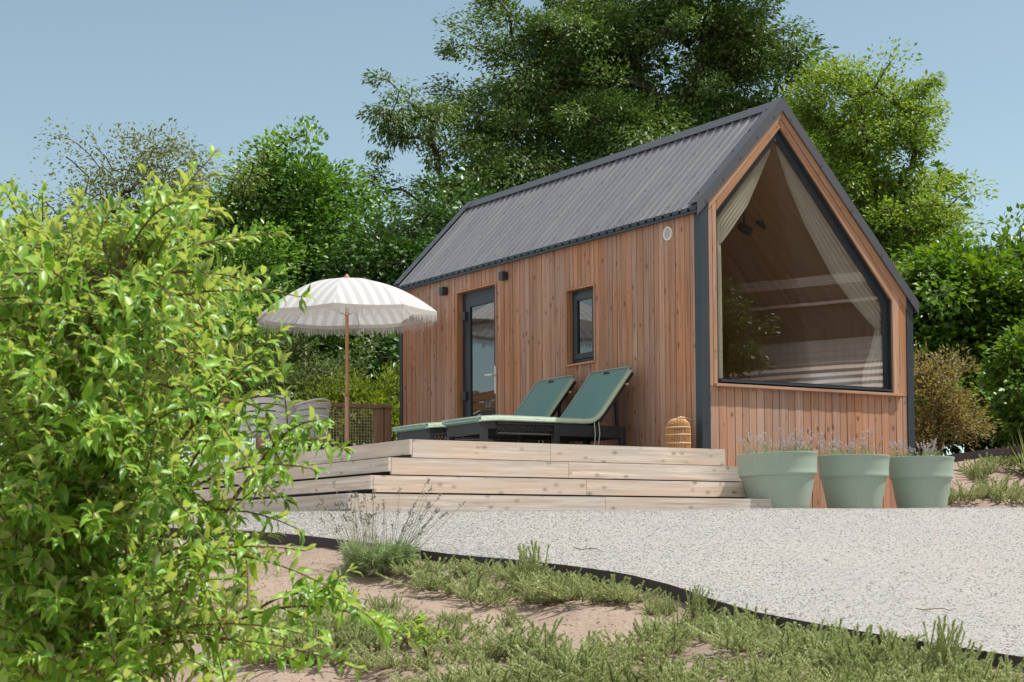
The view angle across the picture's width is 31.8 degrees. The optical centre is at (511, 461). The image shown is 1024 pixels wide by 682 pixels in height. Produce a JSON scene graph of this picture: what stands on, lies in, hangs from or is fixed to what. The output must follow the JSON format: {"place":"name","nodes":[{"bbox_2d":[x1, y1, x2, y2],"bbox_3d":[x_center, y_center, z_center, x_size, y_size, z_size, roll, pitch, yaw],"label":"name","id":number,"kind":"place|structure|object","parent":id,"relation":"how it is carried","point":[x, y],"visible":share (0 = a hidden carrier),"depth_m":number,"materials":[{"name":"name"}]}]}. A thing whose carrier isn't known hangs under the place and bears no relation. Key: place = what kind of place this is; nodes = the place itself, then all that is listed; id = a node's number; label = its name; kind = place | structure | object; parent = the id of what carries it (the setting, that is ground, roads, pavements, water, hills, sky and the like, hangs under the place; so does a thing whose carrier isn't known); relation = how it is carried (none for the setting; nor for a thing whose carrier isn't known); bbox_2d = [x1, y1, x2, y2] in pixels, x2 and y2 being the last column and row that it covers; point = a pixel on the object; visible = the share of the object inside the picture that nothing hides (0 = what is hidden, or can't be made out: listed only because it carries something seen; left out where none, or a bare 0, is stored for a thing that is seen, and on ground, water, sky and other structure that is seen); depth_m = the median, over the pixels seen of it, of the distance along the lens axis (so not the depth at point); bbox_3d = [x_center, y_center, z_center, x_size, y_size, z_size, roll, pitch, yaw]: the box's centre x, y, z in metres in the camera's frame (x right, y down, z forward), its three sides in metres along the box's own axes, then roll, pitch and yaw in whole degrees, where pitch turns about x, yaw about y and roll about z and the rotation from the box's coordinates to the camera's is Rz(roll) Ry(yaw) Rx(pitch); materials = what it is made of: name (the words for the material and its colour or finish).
{"place":"outdoors","nodes":[
{"label":"outdoors","id":0,"kind":"place"},
{"bbox_2d":[0,0,1023,464],"label":"sky","id":1,"kind":"structure","parent":0,"point":[227,71],"materials":[{"name":"blue"}]},
{"bbox_2d":[1,459,1023,681],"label":"ground","id":2,"kind":"structure","parent":0,"point":[585,621],"depth_m":8.77,"materials":[{"name":"soil"}]},
{"bbox_2d":[0,117,284,267],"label":"birch tree","id":3,"kind":"object","parent":2,"relation":"on","point":[160,155],"visible":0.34,"depth_m":27.07,"materials":[{"name":"green plant"}]},
{"bbox_2d":[0,142,428,681],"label":"leafy bush","id":4,"kind":"object","parent":2,"relation":"on","point":[86,499],"visible":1,"depth_m":4.20,"materials":[{"name":"green plant"}]},
{"bbox_2d":[150,281,363,459],"bbox_3d":[-3.825,-0.955,25.019,4.005,3.725,3.439,0,-3,0],"label":"hedge shrub","id":5,"kind":"object","parent":2,"relation":"on","point":[243,302],"visible":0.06,"depth_m":24.29,"materials":[{"name":"green plant"}]},
{"bbox_2d":[238,628,328,663],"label":"rosemary","id":6,"kind":"object","parent":2,"relation":"on","point":[270,658],"visible":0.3,"depth_m":7.89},
{"bbox_2d":[163,115,407,333],"bbox_3d":[-3.610,-2.282,27.756,4.475,6.335,3.223,1,-3,-25],"label":"hornbeam tree","id":7,"kind":"object","parent":2,"relation":"on","point":[301,205],"visible":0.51,"depth_m":27.71,"materials":[{"name":"green plant"}]},
{"bbox_2d":[245,598,332,633],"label":"rosemary","id":8,"kind":"object","parent":2,"relation":"on","point":[278,615],"visible":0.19,"depth_m":8.49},
{"bbox_2d":[197,328,383,452],"bbox_3d":[-2.819,-0.436,22.808,2.452,2.662,2.526,0,-3,0],"label":"shrub","id":9,"kind":"object","parent":2,"relation":"on","point":[300,377],"visible":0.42,"depth_m":22.75,"materials":[{"name":"green plant"}]},
{"bbox_2d":[234,611,376,647],"bbox_3d":[-0.925,0.774,8.194,0.692,0.192,0.674,0,-10,-15],"label":"rosemary","id":10,"kind":"object","parent":2,"relation":"on","point":[316,629],"visible":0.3,"depth_m":8.09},
{"bbox_2d":[218,287,399,454],"bbox_3d":[-2.253,-0.771,24.406,3.751,3.341,3.467,0,-3,0],"label":"hedge shrub","id":11,"kind":"object","parent":2,"relation":"on","point":[376,362],"visible":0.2,"depth_m":24.04,"materials":[{"name":"green plant"}]},
{"bbox_2d":[245,359,399,453],"bbox_3d":[-2.063,-0.271,22.403,2.595,2.320,1.950,1,-3,-31],"label":"shrub","id":12,"kind":"object","parent":2,"relation":"on","point":[373,395],"visible":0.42,"depth_m":22.25,"materials":[{"name":"green plant"}]},
{"bbox_2d":[271,628,384,665],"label":"rosemary","id":13,"kind":"object","parent":2,"relation":"on","point":[299,642],"visible":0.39,"depth_m":7.94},
{"bbox_2d":[270,599,404,632],"bbox_3d":[-0.836,0.730,8.434,0.562,0.145,0.529,-3,3,43],"label":"rosemary","id":14,"kind":"object","parent":2,"relation":"on","point":[302,623],"visible":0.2,"depth_m":8.34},
{"bbox_2d":[313,607,401,632],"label":"rosemary","id":15,"kind":"object","parent":2,"relation":"on","point":[391,617],"visible":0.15,"depth_m":8.32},
{"bbox_2d":[333,615,414,649],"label":"rosemary","id":16,"kind":"object","parent":2,"relation":"on","point":[371,634],"visible":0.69,"depth_m":8.09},
{"bbox_2d":[250,166,506,349],"bbox_3d":[-1.589,-2.192,26.811,4.321,4.868,4.305,0,-3,0],"label":"hornbeam tree","id":17,"kind":"object","parent":2,"relation":"on","point":[392,254],"visible":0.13,"depth_m":26.50,"materials":[{"name":"green plant"}]},
{"bbox_2d":[307,478,465,574],"bbox_3d":[-0.703,0.370,9.877,0.760,0.578,0.701,2,-3,-33],"label":"lavender","id":18,"kind":"object","parent":2,"relation":"on","point":[364,557],"visible":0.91,"depth_m":9.79,"materials":[{"name":"green plant"}]},
{"bbox_2d":[332,642,444,670],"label":"rosemary","id":19,"kind":"object","parent":2,"relation":"on","point":[369,660],"visible":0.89,"depth_m":7.76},
{"bbox_2d":[365,591,414,611],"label":"rosemary","id":20,"kind":"object","parent":2,"relation":"on","point":[378,605],"visible":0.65,"depth_m":8.88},
{"bbox_2d":[371,608,427,649],"bbox_3d":[-0.506,0.763,8.200,0.262,0.194,0.199,-1,-3,10],"label":"seedling","id":21,"kind":"object","parent":2,"relation":"on","point":[422,618],"visible":0.51,"depth_m":8.19,"materials":[{"name":"green plant"}]},
{"bbox_2d":[380,606,437,629],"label":"rosemary","id":22,"kind":"object","parent":2,"relation":"on","point":[412,614],"visible":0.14,"depth_m":8.60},
{"bbox_2d":[382,552,458,576],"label":"rosemary","id":23,"kind":"object","parent":2,"relation":"on","point":[397,571],"visible":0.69,"depth_m":9.64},
{"bbox_2d":[388,664,458,681],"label":"rosemary","id":24,"kind":"object","parent":2,"relation":"on","point":[413,678],"visible":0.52,"depth_m":7.45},
{"bbox_2d":[405,620,449,655],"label":"seedling","id":25,"kind":"object","parent":2,"relation":"on","point":[424,632],"visible":0.78,"depth_m":7.95,"materials":[{"name":"green plant"}]},
{"bbox_2d":[351,67,520,221],"bbox_3d":[-1.313,-3.182,31.269,3.526,7.094,2.421,0,-3,0],"label":"ash tree","id":26,"kind":"object","parent":2,"relation":"on","point":[417,117],"visible":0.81,"depth_m":31.10,"materials":[{"name":"green plant"}]},
{"bbox_2d":[375,558,513,594],"bbox_3d":[-0.338,0.595,9.409,0.722,0.172,0.704,1,4,-30],"label":"rosemary","id":27,"kind":"object","parent":2,"relation":"on","point":[437,580],"visible":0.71,"depth_m":9.28,"materials":[{"name":"plant"}]},
{"bbox_2d":[388,610,509,643],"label":"rosemary","id":28,"kind":"object","parent":2,"relation":"on","point":[456,630],"visible":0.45,"depth_m":8.22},
{"bbox_2d":[386,665,517,681],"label":"rosemary","id":29,"kind":"object","parent":2,"relation":"on","point":[430,677],"visible":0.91,"depth_m":7.14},
{"bbox_2d":[430,608,478,622],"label":"rosemary","id":30,"kind":"object","parent":2,"relation":"on","point":[465,618],"visible":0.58,"depth_m":8.60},
{"bbox_2d":[429,628,517,662],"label":"rosemary","id":31,"kind":"object","parent":2,"relation":"on","point":[459,651],"visible":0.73,"depth_m":7.78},
{"bbox_2d":[445,555,503,574],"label":"rosemary","id":32,"kind":"object","parent":2,"relation":"on","point":[461,564],"visible":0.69,"depth_m":9.53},
{"bbox_2d":[412,648,567,681],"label":"rosemary","id":33,"kind":"object","parent":2,"relation":"on","point":[473,667],"visible":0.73,"depth_m":7.33,"materials":[{"name":"plant"}]},
{"bbox_2d":[447,571,532,605],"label":"rosemary","id":34,"kind":"object","parent":2,"relation":"on","point":[484,592],"visible":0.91,"depth_m":9.05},
{"bbox_2d":[486,560,521,579],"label":"rosemary","id":35,"kind":"object","parent":2,"relation":"on","point":[501,575],"visible":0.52,"depth_m":9.42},
{"bbox_2d":[500,605,527,626],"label":"rosemary","id":36,"kind":"object","parent":2,"relation":"on","point":[512,617],"visible":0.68,"depth_m":8.47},
{"bbox_2d":[460,613,568,657],"bbox_3d":[0.008,0.759,7.852,0.486,0.184,0.445,-1,4,6],"label":"rosemary","id":37,"kind":"object","parent":2,"relation":"on","point":[521,640],"visible":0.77,"depth_m":7.80,"materials":[{"name":"plant"}]},
{"bbox_2d":[497,539,554,591],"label":"rosemary","id":38,"kind":"object","parent":2,"relation":"on","point":[523,565],"visible":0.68,"depth_m":9.22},
{"bbox_2d":[512,571,593,604],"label":"rosemary","id":39,"kind":"object","parent":2,"relation":"on","point":[528,597],"visible":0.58,"depth_m":8.94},
{"bbox_2d":[480,647,629,681],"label":"rosemary","id":40,"kind":"object","parent":2,"relation":"on","point":[538,675],"visible":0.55,"depth_m":7.26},
{"bbox_2d":[527,567,594,584],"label":"rosemary","id":41,"kind":"object","parent":2,"relation":"on","point":[562,580],"visible":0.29,"depth_m":9.16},
{"bbox_2d":[505,629,637,668],"bbox_3d":[0.247,0.796,7.683,0.542,0.146,0.528,0,4,-11],"label":"rosemary","id":42,"kind":"object","parent":2,"relation":"on","point":[557,648],"visible":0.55,"depth_m":7.61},
{"bbox_2d":[512,571,638,603],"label":"rosemary","id":43,"kind":"object","parent":2,"relation":"on","point":[579,593],"visible":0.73,"depth_m":8.75,"materials":[{"name":"plant"}]},
{"bbox_2d":[544,667,627,681],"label":"rosemary","id":44,"kind":"object","parent":2,"relation":"on","point":[585,679],"visible":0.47,"depth_m":7.21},
{"bbox_2d":[153,528,1023,669],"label":"garden edging","id":45,"kind":"object","parent":2,"relation":"on","point":[331,543],"visible":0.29,"depth_m":9.06,"materials":[{"name":"metal"}]},
{"bbox_2d":[558,576,623,591],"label":"rosemary","id":46,"kind":"object","parent":2,"relation":"on","point":[591,584],"visible":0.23,"depth_m":8.98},
{"bbox_2d":[159,507,1023,656],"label":"gravel yard","id":47,"kind":"structure","parent":2,"relation":"on","point":[819,539],"depth_m":9.83,"materials":[{"name":"gravel"}]},
{"bbox_2d":[159,439,771,512],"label":"timber deck","id":48,"kind":"structure","parent":47,"relation":"on","point":[483,476],"depth_m":14.29,"materials":[{"name":"beige wood"}]},
{"bbox_2d":[235,393,296,457],"bbox_3d":[-2.705,-0.303,19.628,0.701,0.852,0.607,0,-3,-7],"label":"garden chair","id":49,"kind":"object","parent":48,"relation":"on","point":[274,407],"visible":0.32,"depth_m":19.42,"materials":[{"name":"white plastic"}]},
{"bbox_2d":[175,398,391,457],"bbox_3d":[-2.801,-0.270,20.326,3.215,0.856,0.120,1,-3,-32],"label":"railing","id":50,"kind":"object","parent":48,"relation":"on","point":[381,423],"visible":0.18,"depth_m":21.01,"materials":[{"name":"brown wood"}]},
{"bbox_2d":[276,398,331,454],"bbox_3d":[-2.353,-0.274,20.234,0.607,0.852,0.701,-2,-3,32],"label":"garden chair","id":51,"kind":"object","parent":48,"relation":"on","point":[322,414],"visible":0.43,"depth_m":20.01,"materials":[{"name":"white plastic"}]},
{"bbox_2d":[257,274,436,446],"bbox_3d":[-1.786,-0.967,19.450,1.937,2.146,1.937,1,-3,-32],"label":"parasol","id":52,"kind":"object","parent":48,"relation":"on","point":[346,303],"visible":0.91,"depth_m":19.18,"materials":[{"name":"fabric"}]},
{"bbox_2d":[392,375,576,443],"bbox_3d":[-0.248,-0.430,17.371,1.730,0.843,0.676,1,-3,-32],"label":"sun lounger","id":53,"kind":"object","parent":48,"relation":"on","point":[547,398],"visible":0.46,"depth_m":17.47,"materials":[{"name":"fabric"}]},
{"bbox_2d":[441,366,632,445],"bbox_3d":[0.258,-0.475,16.562,1.730,0.843,0.676,1,-3,-32],"label":"sun lounger","id":54,"kind":"object","parent":48,"relation":"on","point":[588,408],"visible":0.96,"depth_m":16.56,"materials":[{"name":"fabric"}]},
{"bbox_2d":[665,416,692,447],"bbox_3d":[1.482,-0.246,16.012,0.232,0.310,0.231,-1,-3,21],"label":"lantern","id":55,"kind":"object","parent":48,"relation":"on","point":[675,438],"visible":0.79,"depth_m":15.95,"materials":[{"name":"wicker"}]},
{"bbox_2d":[736,451,817,507],"bbox_3d":[2.232,0.192,15.059,0.686,0.517,0.686,-2,-3,0],"label":"plant pot","id":56,"kind":"object","parent":47,"relation":"on","point":[783,479],"visible":0.84,"depth_m":14.80,"materials":[{"name":"ceramic"}]},
{"bbox_2d":[737,428,822,453],"bbox_3d":[2.233,-0.139,15.060,0.690,0.315,0.661,1,-3,-32],"label":"lavender","id":57,"kind":"object","parent":56,"relation":"in","point":[796,446],"visible":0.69,"depth_m":14.98,"materials":[{"name":"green plant"}]},
{"bbox_2d":[817,454,889,507],"bbox_3d":[2.952,0.209,15.508,0.624,0.517,0.624,2,-3,-33],"label":"plant pot","id":58,"kind":"object","parent":47,"relation":"on","point":[853,480],"visible":0.86,"depth_m":15.28,"materials":[{"name":"ceramic"}]},
{"bbox_2d":[813,427,883,454],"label":"lavender","id":59,"kind":"object","parent":58,"relation":"in","point":[837,445],"visible":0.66,"depth_m":15.47,"materials":[{"name":"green plant"}]},
{"bbox_2d":[889,456,954,507],"bbox_3d":[3.615,0.222,15.858,0.580,0.517,0.580,-3,-4,42],"label":"plant pot","id":60,"kind":"object","parent":47,"relation":"on","point":[921,481],"visible":0.89,"depth_m":15.64,"materials":[{"name":"ceramic"}]},
{"bbox_2d":[876,438,944,456],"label":"lavender","id":61,"kind":"object","parent":60,"relation":"in","point":[927,451],"visible":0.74,"depth_m":15.83,"materials":[{"name":"green plant"}]},
{"bbox_2d":[171,510,1021,681],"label":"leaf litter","id":62,"kind":"object","parent":2,"relation":"on","point":[503,613],"visible":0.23,"depth_m":8.61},
{"bbox_2d":[513,637,697,681],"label":"rosemary","id":63,"kind":"object","parent":2,"relation":"on","point":[624,671],"visible":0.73,"depth_m":7.29,"materials":[{"name":"plant"}]},
{"bbox_2d":[399,0,836,237],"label":"ash tree","id":64,"kind":"object","parent":2,"relation":"on","point":[604,47],"visible":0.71,"depth_m":32.55,"materials":[{"name":"green plant"}]},
{"bbox_2d":[574,578,665,602],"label":"rosemary","id":65,"kind":"object","parent":2,"relation":"on","point":[633,596],"visible":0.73,"depth_m":8.70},
{"bbox_2d":[591,620,703,659],"bbox_3d":[0.581,0.780,7.819,0.499,0.162,0.531,-7,-3,0],"label":"rosemary","id":66,"kind":"object","parent":2,"relation":"on","point":[671,646],"visible":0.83,"depth_m":7.74,"materials":[{"name":"plant"}]},
{"bbox_2d":[393,97,918,507],"bbox_3d":[1.282,-1.319,19.182,2.718,3.850,5.774,1,-3,-32],"label":"cabin","id":67,"kind":"object","parent":2,"relation":"on","point":[580,273],"visible":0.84,"depth_m":17.61,"materials":[{"name":"wood"}]},
{"bbox_2d":[462,286,495,438],"bbox_3d":[-0.338,-0.885,19.426,0.137,1.963,0.806,1,-3,-32],"label":"door","id":68,"kind":"structure","parent":67,"relation":"in","point":[478,314],"depth_m":19.50,"materials":[{"name":"black glass"}]},
{"bbox_2d":[573,288,593,363],"bbox_3d":[0.748,-1.340,17.761,0.076,0.731,0.466,1,-3,-32],"label":"window","id":69,"kind":"structure","parent":67,"relation":"in","point":[583,327],"depth_m":17.80,"materials":[{"name":"black glass"}]},
{"bbox_2d":[717,149,770,377],"bbox_3d":[2.118,-1.821,16.524,0.706,2.209,0.067,1,-3,-32],"label":"curtain","id":70,"kind":"object","parent":67,"relation":"hanging from","point":[731,212],"visible":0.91,"depth_m":16.46,"materials":[{"name":"fabric"}]},
{"bbox_2d":[716,130,891,392],"bbox_3d":[2.728,-1.885,16.815,2.145,2.418,0.130,1,-3,-32],"label":"gable window","id":71,"kind":"structure","parent":67,"relation":"in","point":[779,139],"depth_m":17.02,"materials":[{"name":"black glass"}]},
{"bbox_2d":[776,146,891,387],"bbox_3d":[3.073,-1.819,17.124,1.394,2.254,0.100,1,-3,-32],"label":"curtain","id":72,"kind":"object","parent":67,"relation":"hanging from","point":[847,276],"visible":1,"depth_m":17.16,"materials":[{"name":"fabric"}]},
{"bbox_2d":[633,592,685,615],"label":"rosemary","id":73,"kind":"object","parent":2,"relation":"on","point":[667,606],"visible":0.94,"depth_m":8.48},
{"bbox_2d":[625,648,722,681],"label":"rosemary","id":74,"kind":"object","parent":2,"relation":"on","point":[679,668],"visible":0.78,"depth_m":7.16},
{"bbox_2d":[395,26,975,233],"bbox_3d":[3.558,-4.056,36.570,12.248,9.328,7.183,0,-3,0],"label":"hornbeam tree","id":75,"kind":"object","parent":2,"relation":"on","point":[457,170],"depth_m":36.64,"materials":[{"name":"green plant"}]},
{"bbox_2d":[632,607,738,642],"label":"rosemary","id":76,"kind":"object","parent":2,"relation":"on","point":[655,625],"visible":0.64,"depth_m":8.02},
{"bbox_2d":[678,584,717,618],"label":"rosemary","id":77,"kind":"object","parent":2,"relation":"on","point":[696,602],"visible":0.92,"depth_m":8.29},
{"bbox_2d":[652,653,790,681],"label":"rosemary","id":78,"kind":"object","parent":2,"relation":"on","point":[702,678],"visible":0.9,"depth_m":6.93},
{"bbox_2d":[692,603,769,637],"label":"rosemary","id":79,"kind":"object","parent":2,"relation":"on","point":[746,614],"visible":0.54,"depth_m":7.89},
{"bbox_2d":[689,647,807,679],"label":"rosemary","id":80,"kind":"object","parent":2,"relation":"on","point":[722,668],"visible":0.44,"depth_m":7.27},
{"bbox_2d":[725,616,788,634],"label":"rosemary","id":81,"kind":"object","parent":2,"relation":"on","point":[764,628],"visible":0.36,"depth_m":7.85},
{"bbox_2d":[684,616,837,658],"bbox_3d":[1.059,0.735,7.507,0.706,0.165,0.724,7,-3,-1],"label":"rosemary","id":82,"kind":"object","parent":2,"relation":"on","point":[744,639],"visible":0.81,"depth_m":7.43,"materials":[{"name":"plant"}]},
{"bbox_2d":[716,644,821,681],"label":"rosemary","id":83,"kind":"object","parent":2,"relation":"on","point":[746,668],"visible":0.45,"depth_m":7.10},
{"bbox_2d":[752,622,819,642],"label":"rosemary","id":84,"kind":"object","parent":2,"relation":"on","point":[763,636],"visible":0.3,"depth_m":7.65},
{"bbox_2d":[766,629,875,666],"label":"rosemary","id":85,"kind":"object","parent":2,"relation":"on","point":[811,656],"visible":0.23,"depth_m":7.34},
{"bbox_2d":[743,652,901,681],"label":"rosemary","id":86,"kind":"object","parent":2,"relation":"on","point":[811,677],"visible":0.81,"depth_m":6.89,"materials":[{"name":"plant"}]},
{"bbox_2d":[797,635,885,677],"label":"rosemary","id":87,"kind":"object","parent":2,"relation":"on","point":[827,661],"visible":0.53,"depth_m":7.18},
{"bbox_2d":[815,627,867,645],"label":"rosemary","id":88,"kind":"object","parent":2,"relation":"on","point":[853,636],"visible":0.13,"depth_m":7.50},
{"bbox_2d":[771,618,926,664],"bbox_3d":[1.382,0.740,7.388,0.667,0.186,0.684,6,0,29],"label":"rosemary","id":89,"kind":"object","parent":2,"relation":"on","point":[821,643],"visible":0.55,"depth_m":7.30,"materials":[{"name":"plant"}]},
{"bbox_2d":[814,657,946,681],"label":"rosemary","id":90,"kind":"object","parent":2,"relation":"on","point":[906,673],"visible":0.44,"depth_m":6.92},
{"bbox_2d":[773,37,998,262],"bbox_3d":[5.404,-3.231,29.271,5.054,6.901,3.649,-1,-3,19],"label":"locust tree","id":91,"kind":"object","parent":2,"relation":"on","point":[896,217],"visible":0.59,"depth_m":28.64,"materials":[{"name":"green plant"}]},
{"bbox_2d":[855,628,946,671],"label":"rosemary","id":92,"kind":"object","parent":2,"relation":"on","point":[887,654],"visible":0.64,"depth_m":7.17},
{"bbox_2d":[863,658,1011,681],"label":"rosemary","id":93,"kind":"object","parent":2,"relation":"on","point":[926,669],"visible":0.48,"depth_m":6.82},
{"bbox_2d":[915,614,982,673],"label":"rosemary","id":94,"kind":"object","parent":2,"relation":"on","point":[941,644],"visible":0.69,"depth_m":7.04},
{"bbox_2d":[885,660,1018,681],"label":"rosemary","id":95,"kind":"object","parent":2,"relation":"on","point":[914,677],"visible":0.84,"depth_m":6.69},
{"bbox_2d":[887,203,1023,462],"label":"hazel hedge","id":96,"kind":"object","parent":2,"relation":"on","point":[969,297],"visible":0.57,"depth_m":22.67,"materials":[{"name":"green plant"}]},
{"bbox_2d":[915,435,1002,455],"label":"hedge shrub","id":97,"kind":"object","parent":2,"relation":"on","point":[956,449],"visible":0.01,"depth_m":24.73,"materials":[{"name":"green plant"}]},
{"bbox_2d":[914,340,1003,455],"bbox_3d":[4.541,-0.632,19.197,1.480,1.322,1.327,2,-3,-33],"label":"photinia shrub","id":98,"kind":"object","parent":2,"relation":"on","point":[935,384],"visible":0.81,"depth_m":19.07,"materials":[{"name":"brown plant"}]},
{"bbox_2d":[948,479,989,501],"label":"rosemary","id":99,"kind":"object","parent":2,"relation":"on","point":[959,495],"visible":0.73,"depth_m":17.19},
{"bbox_2d":[931,647,1023,681],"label":"rosemary","id":100,"kind":"object","parent":2,"relation":"on","point":[978,667],"visible":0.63,"depth_m":6.75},
{"bbox_2d":[957,452,1001,479],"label":"rosemary","id":101,"kind":"object","parent":2,"relation":"on","point":[986,470],"visible":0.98,"depth_m":17.80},
{"bbox_2d":[945,445,1023,461],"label":"board edging","id":102,"kind":"object","parent":2,"relation":"on","point":[972,455],"visible":0.78,"depth_m":18.03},
{"bbox_2d":[947,659,1023,681],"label":"rosemary","id":103,"kind":"object","parent":2,"relation":"on","point":[1009,667],"visible":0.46,"depth_m":6.65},
{"bbox_2d":[953,472,1023,503],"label":"rosemary","id":104,"kind":"object","parent":2,"relation":"on","point":[996,492],"visible":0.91,"depth_m":17.35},
{"bbox_2d":[967,318,1023,462],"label":"hazel shrub","id":105,"kind":"object","parent":2,"relation":"on","point":[1000,377],"visible":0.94,"depth_m":19.68,"materials":[{"name":"green plant"}]},
{"bbox_2d":[970,447,1021,467],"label":"rosemary","id":106,"kind":"object","parent":2,"relation":"on","point":[1004,461],"visible":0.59,"depth_m":18.21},
{"bbox_2d":[995,426,1023,473],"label":"yucca","id":107,"kind":"object","parent":2,"relation":"on","point":[1020,465],"visible":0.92,"depth_m":18.09,"materials":[{"name":"green plant"}]},
{"bbox_3d":[2.388,-0.243,18.065,1.410,0.507,2.080,1,-3,-32],"label":"bed","id":108,"kind":"object","parent":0,"visible":0},
{"bbox_2d":[796,374,861,385],"bbox_3d":[3.116,-0.691,17.529,0.720,0.320,0.400,1,-3,-32],"label":"pillow","id":109,"kind":"object","parent":108,"relation":"on","point":[840,379],"visible":0.39,"depth_m":17.36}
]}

